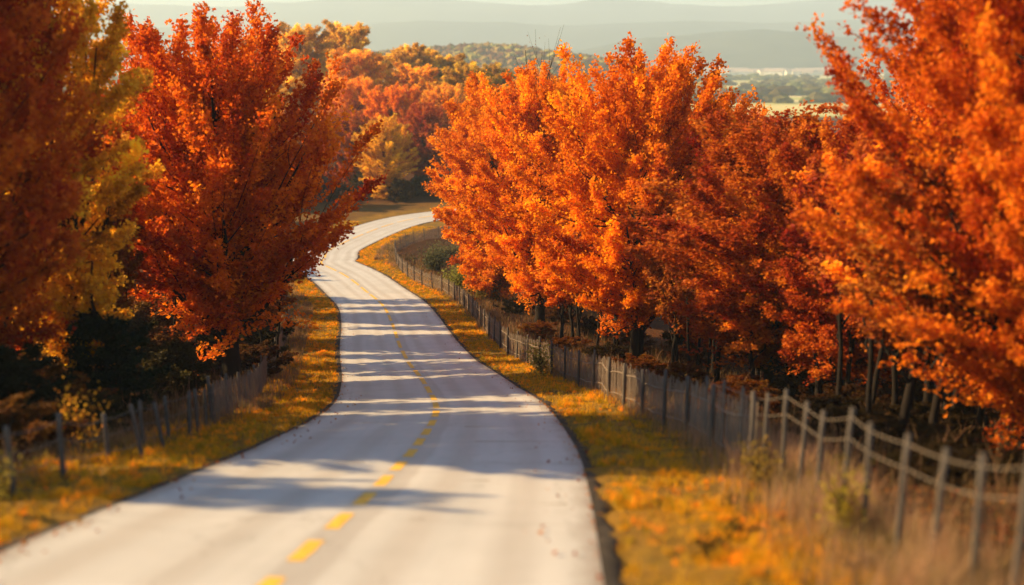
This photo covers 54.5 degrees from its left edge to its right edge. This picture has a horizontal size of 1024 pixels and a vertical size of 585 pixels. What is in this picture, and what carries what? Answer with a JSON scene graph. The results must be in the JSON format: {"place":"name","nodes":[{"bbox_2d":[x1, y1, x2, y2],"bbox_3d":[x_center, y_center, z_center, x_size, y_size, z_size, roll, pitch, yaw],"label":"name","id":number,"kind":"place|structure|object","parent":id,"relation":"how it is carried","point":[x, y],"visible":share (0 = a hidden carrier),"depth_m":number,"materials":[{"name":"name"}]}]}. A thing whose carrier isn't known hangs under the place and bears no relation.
{"place":"outdoors","nodes":[
{"label":"outdoors","id":0,"kind":"place"},
{"bbox_2d":[0,209,603,584],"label":"road","id":1,"kind":"structure","parent":0,"point":[374,486],"depth_m":18.93,"materials":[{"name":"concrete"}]},
{"bbox_2d":[83,0,815,6],"label":"sky","id":2,"kind":"structure","parent":0,"point":[211,3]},
{"bbox_2d":[70,19,917,68],"bbox_3d":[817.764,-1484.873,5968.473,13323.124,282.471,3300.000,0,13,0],"label":"mountain","id":3,"kind":"structure","parent":0,"point":[389,35],"depth_m":5292.63,"materials":[{"name":"grey"}]},
{"bbox_2d":[52,0,949,27],"bbox_3d":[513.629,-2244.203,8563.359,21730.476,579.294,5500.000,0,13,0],"label":"mountain","id":4,"kind":"structure","parent":0,"point":[589,12],"depth_m":7450.65,"materials":[{"name":"grey"}]},
{"bbox_2d":[0,70,1023,584],"bbox_3d":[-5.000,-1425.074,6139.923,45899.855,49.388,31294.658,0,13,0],"label":"ground","id":5,"kind":"structure","parent":0,"point":[372,208],"depth_m":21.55,"materials":[{"name":"yellow plant"}]},
{"bbox_2d":[0,449,36,508],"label":"weed clump","id":6,"kind":"object","parent":5,"relation":"on","point":[3,486],"visible":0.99,"depth_m":17.18,"materials":[{"name":"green plant"}]},
{"bbox_2d":[0,340,80,447],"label":"evergreen shrub","id":7,"kind":"object","parent":5,"relation":"on","point":[16,376],"visible":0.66,"depth_m":26.83,"materials":[{"name":"green plant"}]},
{"bbox_2d":[0,391,92,460],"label":"understory bush","id":8,"kind":"object","parent":5,"relation":"on","point":[31,415],"visible":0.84,"depth_m":23.50,"materials":[{"name":"brown plant"}]},
{"bbox_2d":[0,0,121,348],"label":"maple tree","id":9,"kind":"object","parent":5,"relation":"on","point":[26,230],"visible":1,"depth_m":27.94,"materials":[{"name":"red plant"}]},
{"bbox_2d":[17,359,121,436],"bbox_3d":[-14.885,3.496,30.416,4.341,2.471,4.506,8,15,30],"label":"understory bush","id":10,"kind":"object","parent":5,"relation":"on","point":[55,369],"visible":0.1,"depth_m":30.81,"materials":[{"name":"brown plant"}]},
{"bbox_2d":[0,0,165,378],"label":"golden tree","id":11,"kind":"object","parent":5,"relation":"on","point":[78,288],"visible":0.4,"depth_m":34.12,"materials":[{"name":"yellow plant"}]},
{"bbox_2d":[51,376,120,456],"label":"sapling","id":12,"kind":"object","parent":5,"relation":"on","point":[81,436],"visible":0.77,"depth_m":23.90,"materials":[{"name":"yellow plant"}]},
{"bbox_2d":[13,390,158,440],"bbox_3d":[-12.849,3.815,29.538,3.720,1.236,3.862,3,14,12],"label":"understory bush","id":13,"kind":"object","parent":5,"relation":"on","point":[112,400],"visible":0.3,"depth_m":29.74,"materials":[{"name":"brown plant"}]},
{"bbox_2d":[0,384,216,495],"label":"wire fence","id":14,"kind":"object","parent":5,"relation":"on","point":[60,439],"visible":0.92,"depth_m":23.71,"materials":[{"name":"wood"}]},
{"bbox_2d":[55,308,175,419],"bbox_3d":[-14.149,2.785,35.192,4.371,4.541,3.323,-4,14,-18],"label":"evergreen shrub","id":15,"kind":"object","parent":5,"relation":"on","point":[113,334],"visible":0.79,"depth_m":34.55,"materials":[{"name":"green plant"}]},
{"bbox_2d":[86,204,147,363],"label":"young tree","id":16,"kind":"object","parent":5,"relation":"on","point":[123,255],"visible":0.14,"depth_m":46.91,"materials":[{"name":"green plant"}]},
{"bbox_2d":[127,306,167,330],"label":"understory bush","id":17,"kind":"object","parent":5,"relation":"on","point":[141,313],"visible":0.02,"depth_m":60.83,"materials":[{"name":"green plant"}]},
{"bbox_2d":[124,293,194,342],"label":"understory bush","id":18,"kind":"object","parent":5,"relation":"on","point":[137,305],"visible":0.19,"depth_m":67.75,"materials":[{"name":"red plant"}]},
{"bbox_2d":[133,325,194,387],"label":"understory bush","id":19,"kind":"object","parent":5,"relation":"on","point":[160,339],"visible":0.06,"depth_m":52.35,"materials":[{"name":"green plant"}]},
{"bbox_2d":[136,335,216,399],"bbox_3d":[-16.080,3.771,45.861,4.828,3.089,4.651,-3,14,-11],"label":"understory bush","id":20,"kind":"object","parent":5,"relation":"on","point":[179,354],"visible":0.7,"depth_m":45.43,"materials":[{"name":"green plant"}]},
{"bbox_2d":[188,325,253,375],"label":"understory bush","id":21,"kind":"object","parent":5,"relation":"on","point":[210,337],"visible":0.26,"depth_m":57.70,"materials":[{"name":"orange plant"}]},
{"bbox_2d":[88,0,389,386],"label":"maple tree","id":22,"kind":"object","parent":5,"relation":"on","point":[214,118],"visible":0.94,"depth_m":47.86,"materials":[{"name":"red plant"}]},
{"bbox_2d":[206,295,289,424],"bbox_3d":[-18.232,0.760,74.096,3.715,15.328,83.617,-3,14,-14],"label":"picket fence","id":23,"kind":"object","parent":5,"relation":"on","point":[259,376],"visible":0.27,"depth_m":38.85,"materials":[{"name":"grey wood"}]},
{"bbox_2d":[213,326,288,364],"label":"understory bush","id":24,"kind":"object","parent":5,"relation":"on","point":[249,338],"visible":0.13,"depth_m":62.04,"materials":[{"name":"brown plant"}]},
{"bbox_2d":[205,339,300,376],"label":"understory bush","id":25,"kind":"object","parent":5,"relation":"on","point":[248,353],"visible":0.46,"depth_m":55.02,"materials":[{"name":"brown plant"}]},
{"bbox_2d":[246,310,295,343],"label":"understory bush","id":26,"kind":"object","parent":5,"relation":"on","point":[287,330],"visible":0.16,"depth_m":70.17,"materials":[{"name":"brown plant"}]},
{"bbox_2d":[244,228,312,367],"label":"young tree","id":27,"kind":"object","parent":5,"relation":"on","point":[270,307],"visible":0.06,"depth_m":57.64,"materials":[{"name":"red plant"}]},
{"bbox_2d":[265,75,318,133],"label":"autumn tree","id":28,"kind":"object","parent":5,"relation":"on","point":[282,88],"visible":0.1,"depth_m":242.90,"materials":[{"name":"orange plant"}]},
{"bbox_2d":[275,19,336,102],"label":"autumn tree","id":29,"kind":"object","parent":5,"relation":"on","point":[320,43],"visible":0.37,"depth_m":288.49,"materials":[{"name":"orange plant"}]},
{"bbox_2d":[0,211,626,584],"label":"road edge","id":30,"kind":"object","parent":5,"relation":"on","point":[611,565],"visible":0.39,"depth_m":19.55,"materials":[{"name":"soil"}]},
{"bbox_2d":[320,108,375,185],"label":"maple tree","id":31,"kind":"object","parent":5,"relation":"on","point":[353,123],"visible":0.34,"depth_m":200.63,"materials":[{"name":"orange plant"}]},
{"bbox_2d":[313,19,383,65],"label":"autumn tree","id":32,"kind":"object","parent":5,"relation":"on","point":[348,38],"visible":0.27,"depth_m":303.66,"materials":[{"name":"orange plant"}]},
{"bbox_2d":[311,74,387,131],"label":"autumn tree","id":33,"kind":"object","parent":5,"relation":"on","point":[353,90],"visible":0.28,"depth_m":232.28,"materials":[{"name":"orange plant"}]},
{"bbox_2d":[319,45,388,110],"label":"autumn tree","id":34,"kind":"object","parent":5,"relation":"on","point":[354,64],"visible":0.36,"depth_m":263.22,"materials":[{"name":"orange plant"}]},
{"bbox_2d":[351,113,420,199],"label":"golden tree","id":35,"kind":"object","parent":5,"relation":"on","point":[382,162],"visible":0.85,"depth_m":191.12,"materials":[{"name":"yellow plant"}]},
{"bbox_2d":[359,81,436,151],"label":"autumn tree","id":36,"kind":"object","parent":5,"relation":"on","point":[395,97],"visible":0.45,"depth_m":225.68,"materials":[{"name":"orange plant"}]},
{"bbox_2d":[385,177,415,201],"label":"understory bush","id":37,"kind":"object","parent":5,"relation":"on","point":[407,193],"visible":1,"depth_m":190.46,"materials":[{"name":"green plant"}]},
{"bbox_2d":[383,62,439,116],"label":"autumn tree","id":38,"kind":"object","parent":5,"relation":"on","point":[421,76],"visible":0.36,"depth_m":258.96,"materials":[{"name":"orange plant"}]},
{"bbox_2d":[384,42,452,87],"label":"autumn tree","id":39,"kind":"object","parent":5,"relation":"on","point":[413,55],"visible":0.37,"depth_m":322.49,"materials":[{"name":"orange plant"}]},
{"bbox_2d":[409,174,431,195],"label":"understory bush","id":40,"kind":"object","parent":5,"relation":"on","point":[416,181],"visible":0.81,"depth_m":197.74,"materials":[{"name":"green plant"}]},
{"bbox_2d":[397,99,456,176],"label":"maple tree","id":41,"kind":"object","parent":5,"relation":"on","point":[423,121],"visible":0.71,"depth_m":202.91,"materials":[{"name":"orange plant"}]},
{"bbox_2d":[410,240,456,269],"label":"roadside shrub","id":42,"kind":"object","parent":5,"relation":"on","point":[435,260],"visible":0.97,"depth_m":120.27,"materials":[{"name":"green plant"}]},
{"bbox_2d":[416,81,469,127],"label":"autumn tree","id":43,"kind":"object","parent":5,"relation":"on","point":[436,92],"visible":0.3,"depth_m":232.61,"materials":[{"name":"orange plant"}]},
{"bbox_2d":[425,53,466,84],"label":"autumn tree","id":44,"kind":"object","parent":5,"relation":"on","point":[449,60],"visible":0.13,"depth_m":332.78,"materials":[{"name":"orange plant"}]},
{"bbox_2d":[436,264,472,290],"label":"roadside shrub","id":45,"kind":"object","parent":5,"relation":"on","point":[457,278],"visible":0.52,"depth_m":106.46,"materials":[{"name":"green plant"}]},
{"bbox_2d":[434,60,501,103],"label":"autumn tree","id":46,"kind":"object","parent":5,"relation":"on","point":[450,76],"visible":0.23,"depth_m":266.70,"materials":[{"name":"orange plant"}]},
{"bbox_2d":[422,69,519,300],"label":"maple tree","id":47,"kind":"object","parent":5,"relation":"on","point":[468,239],"visible":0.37,"depth_m":94.61,"materials":[{"name":"orange plant"}]},
{"bbox_2d":[63,73,908,102],"bbox_3d":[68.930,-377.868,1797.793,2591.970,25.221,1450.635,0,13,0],"label":"field hedges","id":48,"kind":"object","parent":5,"relation":"on","point":[774,88],"visible":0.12,"depth_m":1346.52,"materials":[{"name":"green plant"}]},
{"bbox_2d":[475,60,516,91],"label":"autumn tree","id":49,"kind":"object","parent":5,"relation":"on","point":[494,70],"visible":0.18,"depth_m":318.77,"materials":[{"name":"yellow plant"}]},
{"bbox_2d":[0,233,1023,584],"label":"dry grass","id":50,"kind":"structure","parent":5,"relation":"on","point":[264,401],"depth_m":26.11,"materials":[{"name":"plant"}]},
{"bbox_2d":[0,249,1023,581],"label":"fallen leaves","id":51,"kind":"object","parent":5,"relation":"on","point":[24,541],"visible":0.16,"depth_m":20.35,"materials":[{"name":"orange plant"}]},
{"bbox_2d":[492,298,535,313],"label":"understory bush","id":52,"kind":"object","parent":5,"relation":"on","point":[515,305],"visible":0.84,"depth_m":90.32,"materials":[{"name":"brown plant"}]},
{"bbox_2d":[14,251,1023,584],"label":"undergrowth","id":53,"kind":"object","parent":5,"relation":"on","point":[214,377],"visible":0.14,"depth_m":26.68,"materials":[{"name":"brown plant"}]},
{"bbox_2d":[517,334,558,375],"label":"roadside shrub","id":54,"kind":"object","parent":5,"relation":"on","point":[540,361],"visible":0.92,"depth_m":52.88,"materials":[{"name":"green plant"}]},
{"bbox_2d":[517,320,558,337],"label":"understory bush","id":55,"kind":"object","parent":5,"relation":"on","point":[541,328],"visible":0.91,"depth_m":75.41,"materials":[{"name":"brown plant"}]},
{"bbox_2d":[452,54,628,322],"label":"maple tree","id":56,"kind":"object","parent":5,"relation":"on","point":[523,120],"visible":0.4,"depth_m":75.85,"materials":[{"name":"orange plant"}]},
{"bbox_2d":[526,224,580,337],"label":"young tree","id":57,"kind":"object","parent":5,"relation":"on","point":[560,298],"visible":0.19,"depth_m":69.67,"materials":[{"name":"orange plant"}]},
{"bbox_2d":[545,305,576,322],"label":"understory bush","id":58,"kind":"object","parent":5,"relation":"on","point":[554,316],"visible":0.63,"depth_m":86.14,"materials":[{"name":"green plant"}]},
{"bbox_2d":[541,335,592,353],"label":"understory bush","id":59,"kind":"object","parent":5,"relation":"on","point":[562,342],"visible":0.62,"depth_m":66.91,"materials":[{"name":"brown plant"}]},
{"bbox_2d":[394,226,757,465],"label":"picket fence","id":60,"kind":"object","parent":5,"relation":"on","point":[494,328],"visible":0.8,"depth_m":36.96,"materials":[{"name":"grey wood"}]},
{"bbox_2d":[557,227,604,351],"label":"young tree","id":61,"kind":"object","parent":5,"relation":"on","point":[577,307],"visible":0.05,"depth_m":66.66,"materials":[{"name":"orange plant"}]},
{"bbox_2d":[574,316,612,338],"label":"understory bush","id":62,"kind":"object","parent":5,"relation":"on","point":[590,324],"visible":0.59,"depth_m":78.31,"materials":[{"name":"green plant"}]},
{"bbox_2d":[582,341,629,363],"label":"understory bush","id":63,"kind":"object","parent":5,"relation":"on","point":[613,349],"visible":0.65,"depth_m":62.38,"materials":[{"name":"brown plant"}]},
{"bbox_2d":[607,330,656,352],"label":"understory bush","id":64,"kind":"object","parent":5,"relation":"on","point":[624,339],"visible":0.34,"depth_m":70.25,"materials":[{"name":"brown plant"}]},
{"bbox_2d":[502,31,765,368],"bbox_3d":[7.355,-4.883,58.070,15.932,20.371,13.185,4,14,18],"label":"maple tree","id":65,"kind":"object","parent":5,"relation":"on","point":[652,109],"visible":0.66,"depth_m":55.59,"materials":[{"name":"orange plant"}]},
{"bbox_2d":[611,352,668,375],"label":"understory bush","id":66,"kind":"object","parent":5,"relation":"on","point":[645,358],"visible":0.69,"depth_m":55.25,"materials":[{"name":"brown plant"}]},
{"bbox_2d":[634,204,689,370],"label":"young tree","id":67,"kind":"object","parent":5,"relation":"on","point":[665,284],"visible":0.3,"depth_m":53.18,"materials":[{"name":"orange plant"}]},
{"bbox_2d":[655,360,715,388],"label":"understory bush","id":68,"kind":"object","parent":5,"relation":"on","point":[678,370],"visible":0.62,"depth_m":49.09,"materials":[{"name":"brown plant"}]},
{"bbox_2d":[665,341,711,368],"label":"understory bush","id":69,"kind":"object","parent":5,"relation":"on","point":[693,357],"visible":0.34,"depth_m":64.58,"materials":[{"name":"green plant"}]},
{"bbox_2d":[667,204,713,379],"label":"young tree","id":70,"kind":"object","parent":5,"relation":"on","point":[686,293],"visible":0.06,"depth_m":51.32,"materials":[{"name":"orange plant"}]},
{"bbox_2d":[657,227,739,358],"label":"maple tree","id":71,"kind":"object","parent":5,"relation":"on","point":[694,339],"visible":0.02,"depth_m":68.21,"materials":[{"name":"orange plant"}]},
{"bbox_2d":[672,173,754,381],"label":"young tree","id":72,"kind":"object","parent":5,"relation":"on","point":[717,373],"visible":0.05,"depth_m":48.16,"materials":[{"name":"orange plant"}]},
{"bbox_2d":[684,528,744,559],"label":"grass tuft","id":73,"kind":"object","parent":5,"relation":"on","point":[705,544],"visible":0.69,"depth_m":14.52,"materials":[{"name":"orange plant"}]},
{"bbox_2d":[609,99,848,397],"bbox_3d":[12.418,-1.643,46.111,13.635,14.530,16.215,10,17,37],"label":"maple tree","id":74,"kind":"object","parent":5,"relation":"on","point":[726,165],"visible":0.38,"depth_m":43.63,"materials":[{"name":"orange plant"}]},
{"bbox_2d":[708,372,771,403],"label":"understory bush","id":75,"kind":"object","parent":5,"relation":"on","point":[756,382],"visible":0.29,"depth_m":42.10,"materials":[{"name":"brown plant"}]},
{"bbox_2d":[717,509,767,542],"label":"grass tuft","id":76,"kind":"object","parent":5,"relation":"on","point":[736,527],"visible":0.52,"depth_m":15.93,"materials":[{"name":"orange plant"}]},
{"bbox_2d":[707,218,788,386],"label":"young tree","id":77,"kind":"object","parent":5,"relation":"on","point":[754,332],"visible":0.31,"depth_m":43.97,"materials":[{"name":"orange plant"}]},
{"bbox_2d":[716,381,795,417],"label":"understory bush","id":78,"kind":"object","parent":5,"relation":"on","point":[762,391],"visible":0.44,"depth_m":36.87,"materials":[{"name":"brown plant"}]},
{"bbox_2d":[729,424,786,492],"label":"roadside shrub","id":79,"kind":"object","parent":5,"relation":"on","point":[755,465],"visible":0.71,"depth_m":19.88,"materials":[{"name":"green plant"}]},
{"bbox_2d":[767,369,835,406],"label":"understory bush","id":80,"kind":"object","parent":5,"relation":"on","point":[794,383],"visible":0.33,"depth_m":44.09,"materials":[{"name":"brown plant"}]},
{"bbox_2d":[766,210,846,395],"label":"young tree","id":81,"kind":"object","parent":5,"relation":"on","point":[793,318],"visible":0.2,"depth_m":40.51,"materials":[{"name":"orange plant"}]},
{"bbox_2d":[709,100,925,388],"bbox_3d":[14.375,-1.300,41.456,11.793,13.675,9.916,-10,16,-36],"label":"maple tree","id":82,"kind":"object","parent":5,"relation":"on","point":[783,273],"visible":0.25,"depth_m":40.35,"materials":[{"name":"orange plant"}]},
{"bbox_2d":[772,133,885,403],"bbox_3d":[11.870,-0.215,34.615,5.320,10.824,4.851,12,18,42],"label":"young tree","id":83,"kind":"object","parent":5,"relation":"on","point":[827,283],"visible":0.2,"depth_m":34.66,"materials":[{"name":"orange plant"}]},
{"bbox_2d":[779,394,884,429],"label":"understory bush","id":84,"kind":"object","parent":5,"relation":"on","point":[818,405],"visible":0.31,"depth_m":32.84,"materials":[{"name":"brown plant"}]},
{"bbox_2d":[652,406,1023,584],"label":"tall weeds","id":85,"kind":"object","parent":5,"relation":"on","point":[884,521],"visible":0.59,"depth_m":15.42,"materials":[{"name":"beige plant"}]},
{"bbox_2d":[803,454,873,540],"bbox_3d":[5.077,3.196,15.591,1.057,1.514,1.085,0,13,0],"label":"roadside shrub","id":86,"kind":"object","parent":5,"relation":"on","point":[841,499],"visible":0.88,"depth_m":15.44,"materials":[{"name":"green plant"}]},
{"bbox_2d":[794,383,902,417],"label":"understory bush","id":87,"kind":"object","parent":5,"relation":"on","point":[848,391],"visible":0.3,"depth_m":37.90,"materials":[{"name":"brown plant"}]},
{"bbox_2d":[820,135,876,385],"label":"young tree","id":88,"kind":"object","parent":5,"relation":"on","point":[849,327],"visible":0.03,"depth_m":39.01,"materials":[{"name":"orange plant"}]},
{"bbox_2d":[787,403,921,450],"bbox_3d":[9.833,3.938,27.995,3.184,1.057,3.067,-11,17,-40],"label":"understory bush","id":89,"kind":"object","parent":5,"relation":"on","point":[876,420],"visible":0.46,"depth_m":28.06,"materials":[{"name":"brown plant"}]},
{"bbox_2d":[831,536,887,579],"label":"dry weed","id":90,"kind":"object","parent":5,"relation":"on","point":[874,557],"visible":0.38,"depth_m":13.38,"materials":[{"name":"brown plant"}]},
{"bbox_2d":[704,376,1023,584],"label":"fence","id":91,"kind":"object","parent":5,"relation":"on","point":[982,467],"visible":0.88,"depth_m":14.07,"materials":[{"name":"wood"}]},
{"bbox_2d":[800,122,955,427],"bbox_3d":[11.422,-0.078,30.422,5.221,10.262,4.761,6,15,25],"label":"young tree","id":92,"kind":"object","parent":5,"relation":"on","point":[834,172],"visible":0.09,"depth_m":30.34,"materials":[{"name":"orange plant"}]},
{"bbox_2d":[849,258,924,415],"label":"young tree","id":93,"kind":"object","parent":5,"relation":"on","point":[895,374],"visible":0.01,"depth_m":36.65,"materials":[{"name":"orange plant"}]},
{"bbox_2d":[785,21,1018,425],"bbox_3d":[19.010,-2.928,38.225,14.439,17.798,11.949,8,16,31],"label":"maple tree","id":94,"kind":"object","parent":5,"relation":"on","point":[912,101],"visible":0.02,"depth_m":38.91,"materials":[{"name":"orange plant"}]},
{"bbox_2d":[784,0,1023,456],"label":"maple tree","id":95,"kind":"object","parent":5,"relation":"on","point":[971,92],"visible":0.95,"depth_m":25.05,"materials":[{"name":"orange plant"}]},
{"bbox_2d":[877,378,950,412],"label":"understory bush","id":96,"kind":"object","parent":5,"relation":"on","point":[918,394],"visible":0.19,"depth_m":42.05,"materials":[{"name":"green plant"}]},
{"bbox_2d":[848,126,997,417],"bbox_3d":[13.281,-0.126,32.028,5.479,10.588,5.031,-4,14,-18],"label":"young tree","id":97,"kind":"object","parent":5,"relation":"on","point":[927,396],"visible":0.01,"depth_m":32.45,"materials":[{"name":"orange plant"}]},
{"bbox_2d":[834,145,1012,438],"bbox_3d":[11.512,0.290,27.815,4.993,8.948,5.437,2,13,7],"label":"young tree","id":98,"kind":"object","parent":5,"relation":"on","point":[869,288],"visible":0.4,"depth_m":26.65,"materials":[{"name":"orange plant"}]},
{"bbox_2d":[853,418,1012,468],"bbox_3d":[10.452,3.911,24.402,3.090,0.961,2.976,-3,14,-12],"label":"understory bush","id":99,"kind":"object","parent":5,"relation":"on","point":[969,439],"visible":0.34,"depth_m":24.69,"materials":[{"name":"brown plant"}]},
{"bbox_2d":[872,440,1004,486],"bbox_3d":[9.341,3.832,21.401,2.794,0.769,2.901,-2,13,-8],"label":"understory bush","id":100,"kind":"object","parent":5,"relation":"on","point":[930,465],"visible":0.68,"depth_m":21.41,"materials":[{"name":"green plant"}]},
{"bbox_2d":[883,400,1004,438],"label":"understory bush","id":101,"kind":"object","parent":5,"relation":"on","point":[916,413],"visible":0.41,"depth_m":30.60,"materials":[{"name":"brown plant"}]},
{"bbox_2d":[876,155,1022,423],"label":"young tree","id":102,"kind":"object","parent":5,"relation":"on","point":[934,411],"visible":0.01,"depth_m":29.31,"materials":[{"name":"orange plant"}]},
{"bbox_2d":[988,442,1023,487],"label":"understory bush","id":103,"kind":"object","parent":5,"relation":"on","point":[1017,455],"visible":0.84,"depth_m":22.07,"materials":[{"name":"brown plant"}]},
{"bbox_2d":[382,69,703,93],"bbox_3d":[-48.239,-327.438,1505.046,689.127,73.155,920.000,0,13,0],"label":"wooded hill","id":104,"kind":"structure","parent":0,"point":[590,80],"depth_m":1280.14,"materials":[{"name":"orange plant"}]},
{"bbox_2d":[328,42,726,94],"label":"woodland","id":105,"kind":"object","parent":104,"relation":"on","point":[507,56],"visible":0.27,"depth_m":1343.83,"materials":[{"name":"green plant"}]},
{"bbox_2d":[572,29,917,73],"bbox_3d":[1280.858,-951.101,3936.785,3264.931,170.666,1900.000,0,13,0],"label":"mountain","id":106,"kind":"structure","parent":0,"point":[757,48],"depth_m":3533.61,"materials":[{"name":"grey"}]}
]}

